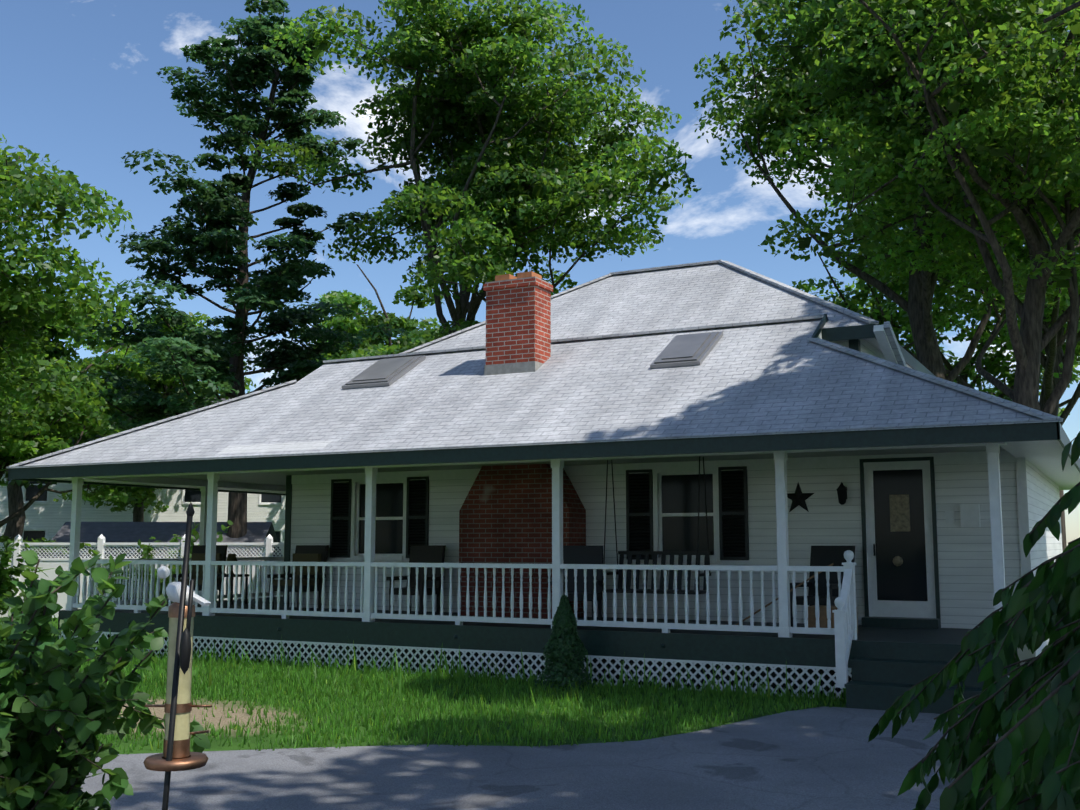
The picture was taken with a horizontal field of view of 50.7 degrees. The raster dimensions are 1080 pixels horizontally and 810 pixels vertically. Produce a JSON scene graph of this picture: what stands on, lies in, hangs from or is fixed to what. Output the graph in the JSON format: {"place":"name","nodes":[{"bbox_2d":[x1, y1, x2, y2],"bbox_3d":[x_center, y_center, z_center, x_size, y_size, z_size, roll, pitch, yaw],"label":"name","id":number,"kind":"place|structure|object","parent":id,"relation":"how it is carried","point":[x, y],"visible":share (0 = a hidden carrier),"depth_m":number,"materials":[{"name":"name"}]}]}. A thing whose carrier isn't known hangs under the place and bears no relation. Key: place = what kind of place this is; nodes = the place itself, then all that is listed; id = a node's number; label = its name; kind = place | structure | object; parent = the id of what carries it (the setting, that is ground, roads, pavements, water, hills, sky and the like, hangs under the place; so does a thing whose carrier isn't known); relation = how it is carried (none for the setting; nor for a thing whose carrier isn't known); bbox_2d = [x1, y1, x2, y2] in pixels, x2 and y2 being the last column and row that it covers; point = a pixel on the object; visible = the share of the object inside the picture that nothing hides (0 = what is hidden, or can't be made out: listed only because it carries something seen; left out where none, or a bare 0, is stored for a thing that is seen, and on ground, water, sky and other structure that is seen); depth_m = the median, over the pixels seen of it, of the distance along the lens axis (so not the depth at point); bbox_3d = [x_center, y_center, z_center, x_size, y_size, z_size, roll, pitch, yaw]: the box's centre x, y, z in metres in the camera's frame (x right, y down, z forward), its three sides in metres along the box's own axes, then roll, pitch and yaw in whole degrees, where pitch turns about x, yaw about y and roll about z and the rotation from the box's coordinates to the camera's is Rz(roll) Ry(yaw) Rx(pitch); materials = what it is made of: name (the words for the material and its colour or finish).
{"place":"outdoors","nodes":[
{"label":"outdoors","id":0,"kind":"place"},
{"bbox_2d":[0,613,58,640],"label":"grass","id":1,"kind":"structure","parent":0,"point":[55,620],"depth_m":25.41,"materials":[{"name":"green plant"}]},
{"bbox_2d":[1,618,846,753],"bbox_3d":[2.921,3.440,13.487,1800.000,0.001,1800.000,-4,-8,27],"label":"ground","id":2,"kind":"structure","parent":0,"point":[240,715],"depth_m":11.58,"materials":[{"name":"green plant"}]},
{"bbox_2d":[0,539,34,614],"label":"hedge","id":3,"kind":"object","parent":2,"relation":"on","point":[7,586],"depth_m":24.42,"materials":[{"name":"green plant"}]},
{"bbox_2d":[0,554,101,680],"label":"rose shrub","id":4,"kind":"object","parent":2,"relation":"on","point":[69,584],"depth_m":4.75,"materials":[{"name":"green plant"}]},
{"bbox_2d":[0,353,128,557],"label":"tree","id":5,"kind":"object","parent":2,"relation":"on","point":[17,447],"depth_m":29.83,"materials":[{"name":"green plant"}]},
{"bbox_2d":[0,134,139,437],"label":"tree","id":6,"kind":"object","parent":2,"relation":"on","point":[16,300],"depth_m":22.81,"materials":[{"name":"green plant"}]},
{"bbox_2d":[3,295,154,557],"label":"tree","id":7,"kind":"object","parent":2,"relation":"on","point":[58,347],"depth_m":41.10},
{"bbox_2d":[0,550,210,809],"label":"rose shrub","id":8,"kind":"object","parent":2,"relation":"on","point":[48,765],"depth_m":4.15,"materials":[{"name":"green plant"}]},
{"bbox_2d":[2,307,255,521],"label":"tree","id":9,"kind":"object","parent":2,"relation":"on","point":[135,493],"depth_m":45.31,"materials":[{"name":"green plant"}]},
{"bbox_2d":[0,534,283,617],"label":"fence","id":10,"kind":"object","parent":2,"relation":"on","point":[269,544],"visible":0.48,"depth_m":26.61,"materials":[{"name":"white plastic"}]},
{"bbox_2d":[0,398,285,557],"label":"neighbour house","id":11,"kind":"structure","parent":2,"relation":"on","point":[47,517],"depth_m":49.79,"materials":[{"name":"white"}]},
{"bbox_2d":[79,520,232,604],"bbox_3d":[-8.722,3.858,26.670,3.893,2.386,3.651,-4,-8,27],"label":"hedge","id":12,"kind":"object","parent":2,"relation":"on","point":[146,550],"depth_m":25.98,"materials":[{"name":"green plant"}]},
{"bbox_2d":[38,522,282,557],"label":"shed","id":13,"kind":"structure","parent":2,"relation":"on","point":[91,532],"depth_m":36.20,"materials":[{"name":"grey"}]},
{"bbox_2d":[43,0,410,537],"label":"white pine","id":14,"kind":"object","parent":2,"relation":"on","point":[211,348],"depth_m":36.56,"materials":[{"name":"plant"}]},
{"bbox_2d":[285,264,444,368],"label":"tree","id":15,"kind":"object","parent":2,"relation":"on","point":[358,323],"depth_m":55.57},
{"bbox_2d":[53,634,845,725],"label":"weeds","id":16,"kind":"object","parent":2,"relation":"on","point":[458,672],"visible":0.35,"depth_m":14.38,"materials":[{"name":"green plant"}]},
{"bbox_2d":[234,0,701,342],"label":"tree","id":17,"kind":"object","parent":2,"relation":"on","point":[522,105],"depth_m":33.82,"materials":[{"name":"green plant"}]},
{"bbox_2d":[58,442,1035,714],"bbox_3d":[0.843,2.760,20.156,14.802,3.070,11.260,-4,-8,27],"label":"porch","id":18,"kind":"object","parent":2,"relation":"on","point":[874,668],"visible":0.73,"depth_m":15.20,"materials":[{"name":"white paint"}]},
{"bbox_2d":[173,456,857,634],"bbox_3d":[-0.585,2.224,18.616,12.050,2.341,4.400,-4,-8,27],"label":"porch furniture","id":19,"kind":"object","parent":18,"relation":"on","point":[827,556],"visible":0.4,"depth_m":16.48,"materials":[{"name":"black wood"}]},
{"bbox_2d":[459,271,585,617],"bbox_3d":[-0.288,0.738,17.890,1.920,5.674,0.628,-4,-8,27],"label":"chimney","id":20,"kind":"object","parent":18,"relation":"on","point":[505,513],"visible":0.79,"depth_m":17.67,"materials":[{"name":"brick"}]},
{"bbox_2d":[6,260,1079,495],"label":"roof","id":21,"kind":"structure","parent":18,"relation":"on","point":[776,370],"depth_m":16.53,"materials":[{"name":"tile"}]},
{"bbox_2d":[342,331,722,389],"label":"skylights","id":22,"kind":"object","parent":21,"relation":"on","point":[687,350],"visible":1,"depth_m":17.14,"materials":[{"name":"grey glass"}]},
{"bbox_2d":[532,595,594,689],"bbox_3d":[0.309,2.946,14.195,0.764,1.154,0.746,-4,-8,27],"label":"dwarf spruce","id":23,"kind":"object","parent":2,"relation":"on","point":[564,628],"depth_m":14.06,"materials":[{"name":"green plant"}]},
{"bbox_2d":[283,339,1062,656],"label":"house","id":24,"kind":"structure","parent":2,"relation":"on","point":[918,537],"depth_m":16.39,"materials":[{"name":"white wood"}]},
{"bbox_2d":[693,0,1079,381],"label":"tree","id":25,"kind":"object","parent":2,"relation":"on","point":[802,63],"depth_m":29.05,"materials":[{"name":"green plant"}]},
{"bbox_2d":[758,0,1079,548],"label":"tree","id":26,"kind":"object","parent":2,"relation":"on","point":[992,122],"depth_m":23.03,"materials":[{"name":"green plant"}]},
{"bbox_2d":[789,10,1079,550],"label":"tree","id":27,"kind":"object","parent":2,"relation":"on","point":[1064,304],"depth_m":31.86,"materials":[{"name":"green plant"}]},
{"bbox_2d":[792,187,1079,417],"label":"tree","id":28,"kind":"object","parent":2,"relation":"on","point":[859,300],"depth_m":40.42,"materials":[{"name":"green plant"}]},
{"bbox_2d":[81,706,997,809],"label":"driveway","id":29,"kind":"structure","parent":0,"point":[824,758],"depth_m":8.84,"materials":[{"name":"grey asphalt"}]},
{"bbox_2d":[143,502,211,809],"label":"bird feeder","id":30,"kind":"object","parent":29,"relation":"on","point":[177,754],"visible":1,"depth_m":3.21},
{"bbox_2d":[866,431,1079,809],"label":"foliage","id":31,"kind":"object","parent":29,"relation":"on","point":[1047,754],"depth_m":3.34,"materials":[{"name":"green plant"}]},
{"bbox_2d":[1043,1,1079,22],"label":"shade tree","id":32,"kind":"object","parent":29,"relation":"on","point":[1064,11],"visible":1,"depth_m":15.03,"materials":[{"name":"brown plant"}]},
{"bbox_2d":[0,0,1079,544],"label":"sky","id":33,"kind":"structure","parent":0,"point":[81,87],"materials":[{"name":"blue"}]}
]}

